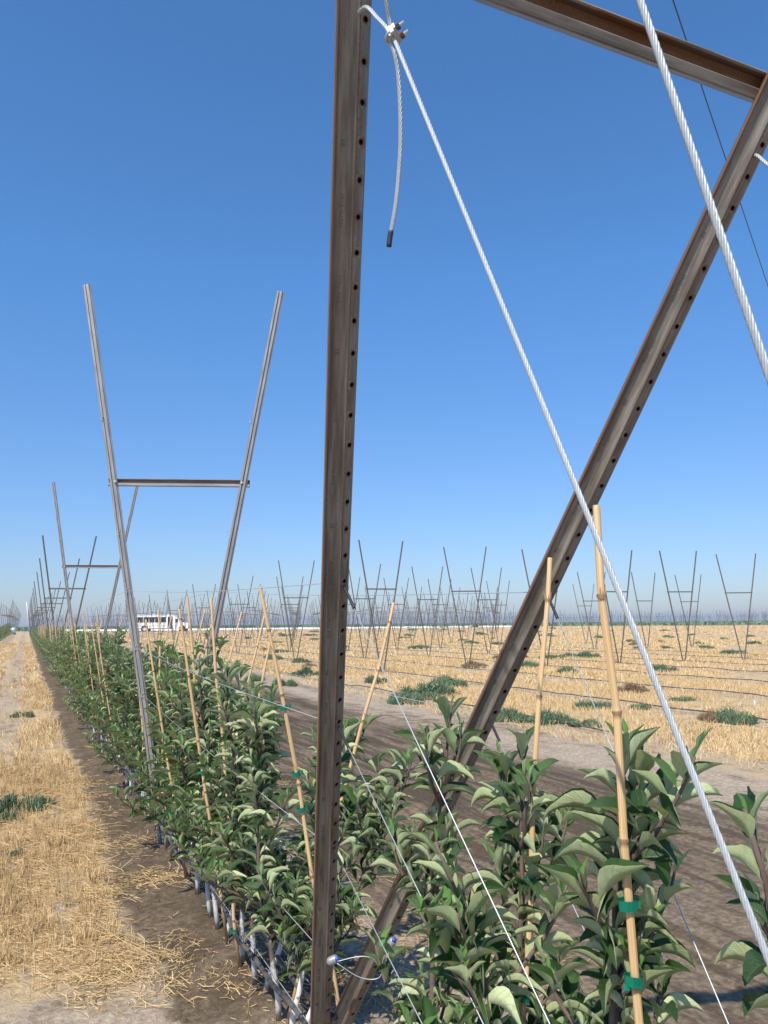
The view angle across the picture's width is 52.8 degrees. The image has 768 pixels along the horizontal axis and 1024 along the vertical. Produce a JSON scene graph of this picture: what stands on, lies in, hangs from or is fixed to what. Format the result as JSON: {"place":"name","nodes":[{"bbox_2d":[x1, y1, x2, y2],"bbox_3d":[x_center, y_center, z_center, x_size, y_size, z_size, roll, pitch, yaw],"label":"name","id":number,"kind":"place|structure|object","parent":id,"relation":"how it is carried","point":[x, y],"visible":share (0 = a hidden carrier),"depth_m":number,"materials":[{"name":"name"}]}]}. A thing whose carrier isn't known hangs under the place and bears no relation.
{"place":"outdoors","nodes":[
{"label":"outdoors","id":0,"kind":"place"},
{"bbox_2d":[0,620,767,1023],"bbox_3d":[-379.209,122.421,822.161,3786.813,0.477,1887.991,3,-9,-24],"label":"ground","id":1,"kind":"structure","parent":0,"point":[38,1006],"depth_m":5.11,"materials":[{"name":"soil"}]},
{"bbox_2d":[0,790,44,820],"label":"weed bush","id":2,"kind":"object","parent":1,"relation":"on","point":[5,804],"visible":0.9,"depth_m":6.68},
{"bbox_2d":[20,793,56,810],"bbox_3d":[-3.135,2.584,6.930,0.412,0.141,0.350,2,-8,-16],"label":"weed bush","id":3,"kind":"object","parent":1,"relation":"on","point":[43,799],"visible":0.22,"depth_m":6.93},
{"bbox_2d":[39,558,79,641],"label":"trellis","id":4,"kind":"object","parent":1,"relation":"on","point":[55,598],"visible":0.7,"depth_m":31.17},
{"bbox_2d":[42,535,96,679],"bbox_3d":[-9.523,2.898,23.186,1.578,4.407,0.050,1,-8,-12],"label":"trellis","id":5,"kind":"object","parent":1,"relation":"on","point":[49,588],"visible":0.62,"depth_m":23.25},
{"bbox_2d":[56,627,84,714],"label":"apple tree","id":6,"kind":"object","parent":1,"relation":"on","point":[65,670],"visible":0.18,"depth_m":13.59,"materials":[{"name":"green plant"}]},
{"bbox_2d":[63,637,89,726],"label":"apple tree","id":7,"kind":"object","parent":1,"relation":"on","point":[71,662],"visible":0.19,"depth_m":12.25,"materials":[{"name":"green plant"}]},
{"bbox_2d":[66,648,94,725],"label":"apple tree","id":8,"kind":"object","parent":1,"relation":"on","point":[78,669],"visible":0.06,"depth_m":11.49,"materials":[{"name":"green plant"}]},
{"bbox_2d":[70,632,99,739],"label":"apple tree","id":9,"kind":"object","parent":1,"relation":"on","point":[88,679],"visible":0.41,"depth_m":10.78,"materials":[{"name":"green plant"}]},
{"bbox_2d":[62,631,108,729],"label":"apple tree","id":10,"kind":"object","parent":1,"relation":"on","point":[68,704],"visible":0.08,"depth_m":11.81,"materials":[{"name":"green plant"}]},
{"bbox_2d":[71,634,117,732],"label":"apple tree","id":11,"kind":"object","parent":1,"relation":"on","point":[83,681],"visible":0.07,"depth_m":11.18,"materials":[{"name":"green plant"}]},
{"bbox_2d":[52,482,138,672],"bbox_3d":[-5.505,1.623,14.527,1.591,4.409,0.062,1,-8,-10],"label":"trellis","id":12,"kind":"object","parent":1,"relation":"on","point":[65,566],"visible":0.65,"depth_m":14.60,"materials":[{"name":"metal"}]},
{"bbox_2d":[68,628,127,739],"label":"apple tree","id":13,"kind":"object","parent":1,"relation":"on","point":[78,717],"visible":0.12,"depth_m":10.37,"materials":[{"name":"green plant"}]},
{"bbox_2d":[78,635,119,744],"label":"apple tree","id":14,"kind":"object","parent":1,"relation":"on","point":[92,664],"visible":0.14,"depth_m":10.16,"materials":[{"name":"green plant"}]},
{"bbox_2d":[89,643,114,745],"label":"apple tree","id":15,"kind":"object","parent":1,"relation":"on","point":[99,728],"visible":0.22,"depth_m":9.46,"materials":[{"name":"green plant"}]},
{"bbox_2d":[80,624,127,748],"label":"apple tree","id":16,"kind":"object","parent":1,"relation":"on","point":[93,655],"visible":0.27,"depth_m":9.90,"materials":[{"name":"green plant"}]},
{"bbox_2d":[88,647,129,750],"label":"apple tree","id":17,"kind":"object","parent":1,"relation":"on","point":[103,705],"visible":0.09,"depth_m":9.09,"materials":[{"name":"green plant"}]},
{"bbox_2d":[86,632,134,756],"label":"apple tree","id":18,"kind":"object","parent":1,"relation":"on","point":[106,666],"visible":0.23,"depth_m":8.79,"materials":[{"name":"green plant"}]},
{"bbox_2d":[81,643,147,772],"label":"apple tree","id":19,"kind":"object","parent":1,"relation":"on","point":[95,733],"visible":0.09,"depth_m":8.37,"materials":[{"name":"green plant"}]},
{"bbox_2d":[89,646,145,795],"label":"apple tree","id":20,"kind":"object","parent":1,"relation":"on","point":[118,670],"visible":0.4,"depth_m":7.34,"materials":[{"name":"green plant"}]},
{"bbox_2d":[88,644,151,786],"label":"apple tree","id":21,"kind":"object","parent":1,"relation":"on","point":[111,762],"visible":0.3,"depth_m":7.67,"materials":[{"name":"green plant"}]},
{"bbox_2d":[99,651,140,776],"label":"apple tree","id":22,"kind":"object","parent":1,"relation":"on","point":[115,686],"visible":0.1,"depth_m":8.10,"materials":[{"name":"green plant"}]},
{"bbox_2d":[105,646,164,795],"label":"apple tree","id":23,"kind":"object","parent":1,"relation":"on","point":[124,680],"visible":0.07,"depth_m":7.00,"materials":[{"name":"green plant"}]},
{"bbox_2d":[110,652,166,809],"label":"apple tree","id":24,"kind":"object","parent":1,"relation":"on","point":[133,697],"visible":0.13,"depth_m":6.62,"materials":[{"name":"green plant"}]},
{"bbox_2d":[112,644,190,821],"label":"apple tree","id":25,"kind":"object","parent":1,"relation":"on","point":[132,755],"visible":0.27,"depth_m":6.28,"materials":[{"name":"green plant"}]},
{"bbox_2d":[119,644,185,821],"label":"apple tree","id":26,"kind":"object","parent":1,"relation":"on","point":[151,698],"visible":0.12,"depth_m":6.03,"materials":[{"name":"green plant"}]},
{"bbox_2d":[128,615,191,631],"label":"shuttle bus","id":27,"kind":"object","parent":1,"relation":"on","point":[167,620],"visible":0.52,"depth_m":133.01,"materials":[{"name":"white paint"}]},
{"bbox_2d":[157,611,167,848],"bbox_3d":[-1.592,1.567,5.560,0.143,1.701,0.029,9,-13,-50],"label":"bamboo stake","id":28,"kind":"object","parent":1,"relation":"on","point":[166,843],"visible":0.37,"depth_m":5.59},
{"bbox_2d":[106,642,221,847],"bbox_3d":[-1.569,1.697,5.653,0.766,1.491,0.626,0,-8,-4],"label":"apple tree","id":29,"kind":"object","parent":1,"relation":"on","point":[139,811],"visible":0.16,"depth_m":5.55,"materials":[{"name":"green plant"}]},
{"bbox_2d":[132,639,196,851],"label":"apple tree","id":30,"kind":"object","parent":1,"relation":"on","point":[158,766],"visible":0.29,"depth_m":5.25,"materials":[{"name":"green plant"}]},
{"bbox_2d":[145,620,186,878],"bbox_3d":[-1.378,1.503,4.894,0.314,1.632,0.029,2,-8,-19],"label":"bamboo stake","id":31,"kind":"object","parent":1,"relation":"on","point":[167,760],"visible":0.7,"depth_m":4.91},
{"bbox_2d":[83,284,283,842],"bbox_3d":[-1.596,0.364,5.971,1.591,4.409,0.062,0,-8,-6],"label":"trellis","id":32,"kind":"object","parent":1,"relation":"on","point":[115,482],"visible":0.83,"depth_m":6.03,"materials":[{"name":"metal"}]},
{"bbox_2d":[140,651,231,894],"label":"apple tree","id":33,"kind":"object","parent":1,"relation":"on","point":[177,788],"visible":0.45,"depth_m":4.57,"materials":[{"name":"green plant"}]},
{"bbox_2d":[164,671,226,917],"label":"apple tree","id":34,"kind":"object","parent":1,"relation":"on","point":[193,832],"visible":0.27,"depth_m":4.22,"materials":[{"name":"green plant"}]},
{"bbox_2d":[127,626,270,875],"bbox_3d":[-1.168,1.541,4.991,0.881,1.605,0.543,-2,-8,11],"label":"apple tree","id":35,"kind":"object","parent":1,"relation":"on","point":[164,683],"visible":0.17,"depth_m":4.99,"materials":[{"name":"green plant"}]},
{"bbox_2d":[186,597,213,918],"bbox_3d":[-0.997,1.345,4.222,0.214,1.750,0.028,4,-9,-27],"label":"bamboo stake","id":36,"kind":"object","parent":1,"relation":"on","point":[191,639],"visible":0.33,"depth_m":4.27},
{"bbox_2d":[178,609,228,943],"bbox_3d":[-0.905,1.333,3.886,0.314,1.679,0.028,4,-7,-27],"label":"bamboo stake","id":37,"kind":"object","parent":1,"relation":"on","point":[202,772],"visible":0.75,"depth_m":3.89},
{"bbox_2d":[164,653,249,929],"bbox_3d":[-0.888,1.485,4.086,0.472,1.456,0.366,-7,-11,39],"label":"apple tree","id":38,"kind":"object","parent":1,"relation":"on","point":[207,742],"visible":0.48,"depth_m":4.11,"materials":[{"name":"green plant"}]},
{"bbox_2d":[210,599,240,967],"bbox_3d":[-0.744,1.286,3.646,0.192,1.744,0.027,3,-9,-24],"label":"bamboo stake","id":39,"kind":"object","parent":1,"relation":"on","point":[234,929],"visible":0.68,"depth_m":3.66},
{"bbox_2d":[194,604,267,890],"bbox_3d":[-0.946,1.440,4.827,0.434,1.728,0.029,4,-8,-28],"label":"bamboo stake","id":40,"kind":"object","parent":1,"relation":"on","point":[257,646],"visible":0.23,"depth_m":4.96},
{"bbox_2d":[175,659,289,963],"bbox_3d":[-0.677,1.420,3.658,0.453,1.428,0.462,-8,-11,44],"label":"apple tree","id":41,"kind":"object","parent":1,"relation":"on","point":[242,671],"visible":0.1,"depth_m":3.65,"materials":[{"name":"green plant"}]},
{"bbox_2d":[227,577,252,652],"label":"trellis","id":42,"kind":"object","parent":1,"relation":"on","point":[245,614],"visible":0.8,"depth_m":43.27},
{"bbox_2d":[212,630,272,924],"bbox_3d":[-0.775,1.447,4.275,0.314,1.564,0.028,3,-8,-25],"label":"bamboo stake","id":43,"kind":"object","parent":1,"relation":"on","point":[259,695],"visible":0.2,"depth_m":4.38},
{"bbox_2d":[198,681,290,937],"bbox_3d":[-0.756,1.558,4.088,0.465,1.310,0.345,3,-9,-24],"label":"apple tree","id":44,"kind":"object","parent":1,"relation":"on","point":[273,687],"visible":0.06,"depth_m":4.15,"materials":[{"name":"green plant"}]},
{"bbox_2d":[187,673,312,1020],"bbox_3d":[-0.523,1.361,3.130,0.497,1.394,0.382,0,-8,-3],"label":"apple tree","id":45,"kind":"object","parent":1,"relation":"on","point":[259,731],"visible":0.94,"depth_m":3.13,"materials":[{"name":"green plant"}]},
{"bbox_2d":[194,661,308,984],"bbox_3d":[-0.617,1.395,3.466,0.504,1.435,0.525,3,-9,-24],"label":"apple tree","id":46,"kind":"object","parent":1,"relation":"on","point":[238,839],"visible":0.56,"depth_m":3.44,"materials":[{"name":"green plant"}]},
{"bbox_2d":[67,625,511,630],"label":"row cover","id":47,"kind":"object","parent":1,"relation":"on","point":[296,627],"visible":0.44,"depth_m":160.63,"materials":[{"name":"white plastic"}]},
{"bbox_2d":[276,576,303,651],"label":"trellis","id":48,"kind":"object","parent":1,"relation":"on","point":[296,613],"visible":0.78,"depth_m":44.45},
{"bbox_2d":[0,642,589,1023],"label":"lane stubble","id":49,"kind":"object","parent":1,"relation":"on","point":[10,901],"visible":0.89,"depth_m":4.76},
{"bbox_2d":[278,560,314,657],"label":"trellis","id":50,"kind":"object","parent":1,"relation":"on","point":[307,597],"visible":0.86,"depth_m":33.12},
{"bbox_2d":[258,586,339,1005],"bbox_3d":[-0.307,1.171,2.943,0.375,1.766,0.027,3,-9,-24],"label":"bamboo stake","id":51,"kind":"object","parent":1,"relation":"on","point":[302,809],"visible":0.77,"depth_m":2.95,"materials":[{"name":"wood"}]},
{"bbox_2d":[289,665,318,676],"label":"weed bush","id":52,"kind":"object","parent":1,"relation":"on","point":[305,671],"visible":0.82,"depth_m":23.97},
{"bbox_2d":[241,717,367,1023],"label":"apple tree","id":53,"kind":"object","parent":1,"relation":"on","point":[302,916],"visible":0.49,"depth_m":3.00,"materials":[{"name":"green plant"}]},
{"bbox_2d":[241,713,382,994],"bbox_3d":[-0.311,1.512,3.463,0.591,1.174,0.360,7,-11,-44],"label":"apple tree","id":54,"kind":"object","parent":1,"relation":"on","point":[293,864],"visible":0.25,"depth_m":3.45,"materials":[{"name":"green plant"}]},
{"bbox_2d":[285,602,394,1023],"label":"bamboo stake","id":55,"kind":"object","parent":1,"relation":"on","point":[363,720],"visible":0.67,"depth_m":3.35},
{"bbox_2d":[295,746,422,1022],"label":"apple tree","id":56,"kind":"object","parent":1,"relation":"on","point":[370,832],"visible":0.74,"depth_m":3.04,"materials":[{"name":"green plant"}]},
{"bbox_2d":[349,564,380,658],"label":"trellis","id":57,"kind":"object","parent":1,"relation":"on","point":[372,612],"visible":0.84,"depth_m":35.29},
{"bbox_2d":[144,647,608,732],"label":"drip hose","id":58,"kind":"object","parent":1,"relation":"on","point":[449,701],"visible":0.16,"depth_m":14.71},
{"bbox_2d":[358,540,402,672],"bbox_3d":[-0.075,3.120,25.298,1.578,4.407,0.052,2,-9,-19],"label":"trellis","id":59,"kind":"object","parent":1,"relation":"on","point":[367,588],"visible":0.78,"depth_m":25.26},
{"bbox_2d":[16,620,767,630],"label":"distant crop","id":60,"kind":"object","parent":1,"relation":"on","point":[763,622],"visible":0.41,"depth_m":190.32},
{"bbox_2d":[29,608,767,628],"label":"distant trellises","id":61,"kind":"object","parent":1,"relation":"on","point":[301,617],"visible":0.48,"depth_m":238.70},
{"bbox_2d":[385,692,428,704],"bbox_3d":[0.409,3.731,15.528,0.751,0.254,1.026,3,-9,-23],"label":"weed bush","id":62,"kind":"object","parent":1,"relation":"on","point":[392,700],"visible":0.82,"depth_m":15.36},
{"bbox_2d":[76,625,767,769],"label":"field stubble","id":63,"kind":"object","parent":1,"relation":"on","point":[586,674],"visible":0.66,"depth_m":25.61,"materials":[{"name":"plant"}]},
{"bbox_2d":[388,679,460,698],"bbox_3d":[0.938,3.856,16.986,1.322,0.417,1.414,-6,-10,36],"label":"weed bush","id":64,"kind":"object","parent":1,"relation":"on","point":[440,690],"visible":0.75,"depth_m":16.82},
{"bbox_2d":[411,566,442,655],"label":"trellis","id":65,"kind":"object","parent":1,"relation":"on","point":[435,612],"visible":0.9,"depth_m":37.41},
{"bbox_2d":[364,696,514,1023],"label":"apple tree","id":66,"kind":"object","parent":1,"relation":"on","point":[433,754],"visible":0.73,"depth_m":2.11,"materials":[{"name":"green plant"}]},
{"bbox_2d":[126,637,767,719],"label":"drip hose","id":67,"kind":"object","parent":1,"relation":"on","point":[529,689],"visible":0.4,"depth_m":16.73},
{"bbox_2d":[128,633,767,696],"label":"drip hose","id":68,"kind":"object","parent":1,"relation":"on","point":[555,676],"visible":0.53,"depth_m":20.97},
{"bbox_2d":[428,673,469,687],"bbox_3d":[1.583,4.229,19.465,0.954,0.360,1.123,6,-10,-36],"label":"weed bush","id":69,"kind":"object","parent":1,"relation":"on","point":[454,682],"visible":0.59,"depth_m":19.32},
{"bbox_2d":[143,632,767,681],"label":"drip hose","id":70,"kind":"object","parent":1,"relation":"on","point":[579,667],"visible":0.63,"depth_m":24.30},
{"bbox_2d":[443,547,486,664],"bbox_3d":[2.944,3.435,27.675,1.578,4.407,0.049,-1,-9,1],"label":"trellis","id":71,"kind":"object","parent":1,"relation":"on","point":[479,591],"visible":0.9,"depth_m":27.70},
{"bbox_2d":[168,632,767,671],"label":"drip hose","id":72,"kind":"object","parent":1,"relation":"on","point":[535,657],"visible":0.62,"depth_m":30.77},
{"bbox_2d":[460,660,488,667],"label":"weed bush","id":73,"kind":"object","parent":1,"relation":"on","point":[475,664],"visible":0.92,"depth_m":27.17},
{"bbox_2d":[203,631,765,659],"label":"drip hose","id":74,"kind":"object","parent":1,"relation":"on","point":[568,650],"visible":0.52,"depth_m":40.77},
{"bbox_2d":[471,568,501,653],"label":"trellis","id":75,"kind":"object","parent":1,"relation":"on","point":[495,610],"visible":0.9,"depth_m":38.56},
{"bbox_2d":[399,827,577,1023],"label":"apple tree","id":76,"kind":"object","parent":1,"relation":"on","point":[464,956],"visible":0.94,"depth_m":1.59,"materials":[{"name":"green plant"}]},
{"bbox_2d":[495,707,530,722],"bbox_3d":[2.062,3.292,12.686,0.754,0.286,0.705,0,-8,-6],"label":"weed bush","id":77,"kind":"object","parent":1,"relation":"on","point":[511,715],"visible":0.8,"depth_m":12.61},
{"bbox_2d":[416,726,622,1023],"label":"apple tree","id":78,"kind":"object","parent":1,"relation":"on","point":[503,794],"visible":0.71,"depth_m":1.88,"materials":[{"name":"green plant"}]},
{"bbox_2d":[516,557,551,1022],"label":"bamboo stake","id":79,"kind":"object","parent":1,"relation":"on","point":[524,1000],"visible":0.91,"depth_m":1.92,"materials":[{"name":"wood"}]},
{"bbox_2d":[310,0,767,1023],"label":"end trellis","id":80,"kind":"object","parent":1,"relation":"on","point":[630,40],"visible":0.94,"depth_m":1.97,"materials":[{"name":"metal"}]},
{"bbox_2d":[99,723,337,1020],"bbox_3d":[-12.489,5.710,29.320,0.071,0.126,59.162,3,-9,-24],"label":"drip hose","id":81,"kind":"object","parent":80,"relation":"attached to","point":[307,996],"visible":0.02,"depth_m":3.21,"materials":[{"name":"plastic"}]},
{"bbox_2d":[79,656,421,1023],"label":"trellis wire","id":82,"kind":"object","parent":80,"relation":"attached to","point":[338,857],"visible":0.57,"depth_m":2.35,"materials":[{"name":"silver metal"}]},
{"bbox_2d":[49,630,483,1023],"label":"trellis wire","id":83,"kind":"object","parent":80,"relation":"attached to","point":[343,737],"visible":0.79,"depth_m":2.17,"materials":[{"name":"silver metal"}]},
{"bbox_2d":[44,583,549,1023],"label":"trellis wire","id":84,"kind":"object","parent":80,"relation":"attached to","point":[349,597],"visible":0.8,"depth_m":1.66,"materials":[{"name":"silver metal"}]},
{"bbox_2d":[326,954,380,979],"bbox_3d":[-0.100,1.508,2.563,0.187,0.078,0.034,-2,-8,10],"label":"wire gripper","id":85,"kind":"object","parent":80,"relation":"attached to","point":[331,960],"visible":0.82,"depth_m":2.57,"materials":[{"name":"metal"}]},
{"bbox_2d":[128,641,620,1009],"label":"trellis wire","id":86,"kind":"object","parent":80,"relation":"attached to","point":[495,731],"visible":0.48,"depth_m":2.48,"materials":[{"name":"silver metal"}]},
{"bbox_2d":[60,591,728,1023],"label":"trellis wire","id":87,"kind":"object","parent":80,"relation":"attached to","point":[596,711],"visible":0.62,"depth_m":2.05,"materials":[{"name":"silver metal"}]},
{"bbox_2d":[52,666,309,1023],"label":"drip hose","id":88,"kind":"object","parent":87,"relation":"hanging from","point":[288,1001],"visible":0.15,"depth_m":3.30,"materials":[{"name":"plastic"}]},
{"bbox_2d":[357,0,767,967],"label":"anchor cable","id":89,"kind":"object","parent":80,"relation":"attached to","point":[735,878],"visible":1,"depth_m":1.10,"materials":[{"name":"white metal"}]},
{"bbox_2d":[384,21,408,43],"bbox_3d":[0.023,-0.926,1.498,0.045,0.031,0.038,-4,-9,25],"label":"cable clamp","id":90,"kind":"object","parent":89,"relation":"attached to","point":[392,29],"visible":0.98,"depth_m":1.49,"materials":[{"name":"metal"}]},
{"bbox_2d":[521,549,557,665],"bbox_3d":[5.895,3.530,28.515,1.578,4.407,0.051,-5,-10,27],"label":"trellis","id":91,"kind":"object","parent":1,"relation":"on","point":[553,613],"visible":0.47,"depth_m":28.35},
{"bbox_2d":[529,706,571,725],"bbox_3d":[2.652,3.232,12.309,0.786,0.290,0.668,5,-10,-34],"label":"weed bush","id":92,"kind":"object","parent":1,"relation":"on","point":[548,717],"visible":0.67,"depth_m":12.17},
{"bbox_2d":[567,717,601,727],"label":"weed bush","id":93,"kind":"object","parent":1,"relation":"on","point":[577,722],"visible":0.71,"depth_m":11.85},
{"bbox_2d":[572,699,611,709],"bbox_3d":[3.852,3.531,14.247,0.798,0.218,0.584,-4,-9,26],"label":"weed bush","id":94,"kind":"object","parent":1,"relation":"on","point":[590,704],"visible":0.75,"depth_m":14.15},
{"bbox_2d":[604,550,631,661],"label":"trellis","id":95,"kind":"object","parent":1,"relation":"on","point":[624,617],"visible":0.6,"depth_m":29.29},
{"bbox_2d":[593,505,643,1023],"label":"bamboo stake","id":96,"kind":"object","parent":1,"relation":"on","point":[628,904],"visible":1,"depth_m":1.31,"materials":[{"name":"wood"}]},
{"bbox_2d":[523,719,723,1023],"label":"apple tree","id":97,"kind":"object","parent":1,"relation":"on","point":[649,827],"visible":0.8,"depth_m":1.35,"materials":[{"name":"green plant"}]},
{"bbox_2d":[618,681,649,693],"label":"weed bush","id":98,"kind":"object","parent":1,"relation":"on","point":[632,687],"visible":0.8,"depth_m":17.21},
{"bbox_2d":[631,572,654,649],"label":"trellis","id":99,"kind":"object","parent":1,"relation":"on","point":[639,611],"visible":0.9,"depth_m":43.41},
{"bbox_2d":[659,551,696,661],"bbox_3d":[11.540,3.705,30.071,1.578,4.407,0.049,1,-7,-7],"label":"trellis","id":100,"kind":"object","parent":1,"relation":"on","point":[668,591],"visible":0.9,"depth_m":30.07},
{"bbox_2d":[674,575,700,647],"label":"trellis","id":101,"kind":"object","parent":1,"relation":"on","point":[683,611],"visible":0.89,"depth_m":46.09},
{"bbox_2d":[636,0,767,384],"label":"anchor cable","id":102,"kind":"object","parent":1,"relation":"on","point":[754,332],"visible":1,"depth_m":0.80,"materials":[{"name":"metal"}]},
{"bbox_2d":[697,708,721,722],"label":"weed bush","id":103,"kind":"object","parent":1,"relation":"on","point":[705,716],"visible":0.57,"depth_m":12.36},
{"bbox_2d":[711,705,759,725],"bbox_3d":[5.473,3.169,12.125,0.636,0.282,0.749,7,-11,-43],"label":"weed bush","id":104,"kind":"object","parent":1,"relation":"on","point":[729,716],"visible":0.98,"depth_m":12.00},
{"bbox_2d":[715,553,755,658],"bbox_3d":[14.532,3.902,31.625,1.578,4.407,0.049,-2,-9,11],"label":"trellis","id":105,"kind":"object","parent":1,"relation":"on","point":[726,593],"visible":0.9,"depth_m":31.63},
{"bbox_2d":[709,786,767,1017],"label":"apple tree","id":106,"kind":"object","parent":1,"relation":"on","point":[741,812],"visible":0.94,"depth_m":1.00,"materials":[{"name":"green plant"}]},
{"bbox_2d":[0,0,767,626],"label":"sky","id":107,"kind":"structure","parent":0,"point":[171,159],"materials":[{"name":"blue"}]},
{"bbox_2d":[27,626,767,1023],"bbox_3d":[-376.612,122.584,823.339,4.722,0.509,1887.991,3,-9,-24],"label":"dirt track","id":108,"kind":"structure","parent":0,"point":[715,924],"depth_m":5.67,"materials":[{"name":"soil"}]},
{"bbox_2d":[14,743,760,1023],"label":"soil clods","id":109,"kind":"object","parent":108,"relation":"on","point":[215,958],"visible":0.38,"depth_m":4.19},
{"bbox_2d":[672,0,767,285],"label":"overhead line","id":110,"kind":"object","parent":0,"point":[718,138],"visible":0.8,"depth_m":10.99,"materials":[{"name":"black metal"}]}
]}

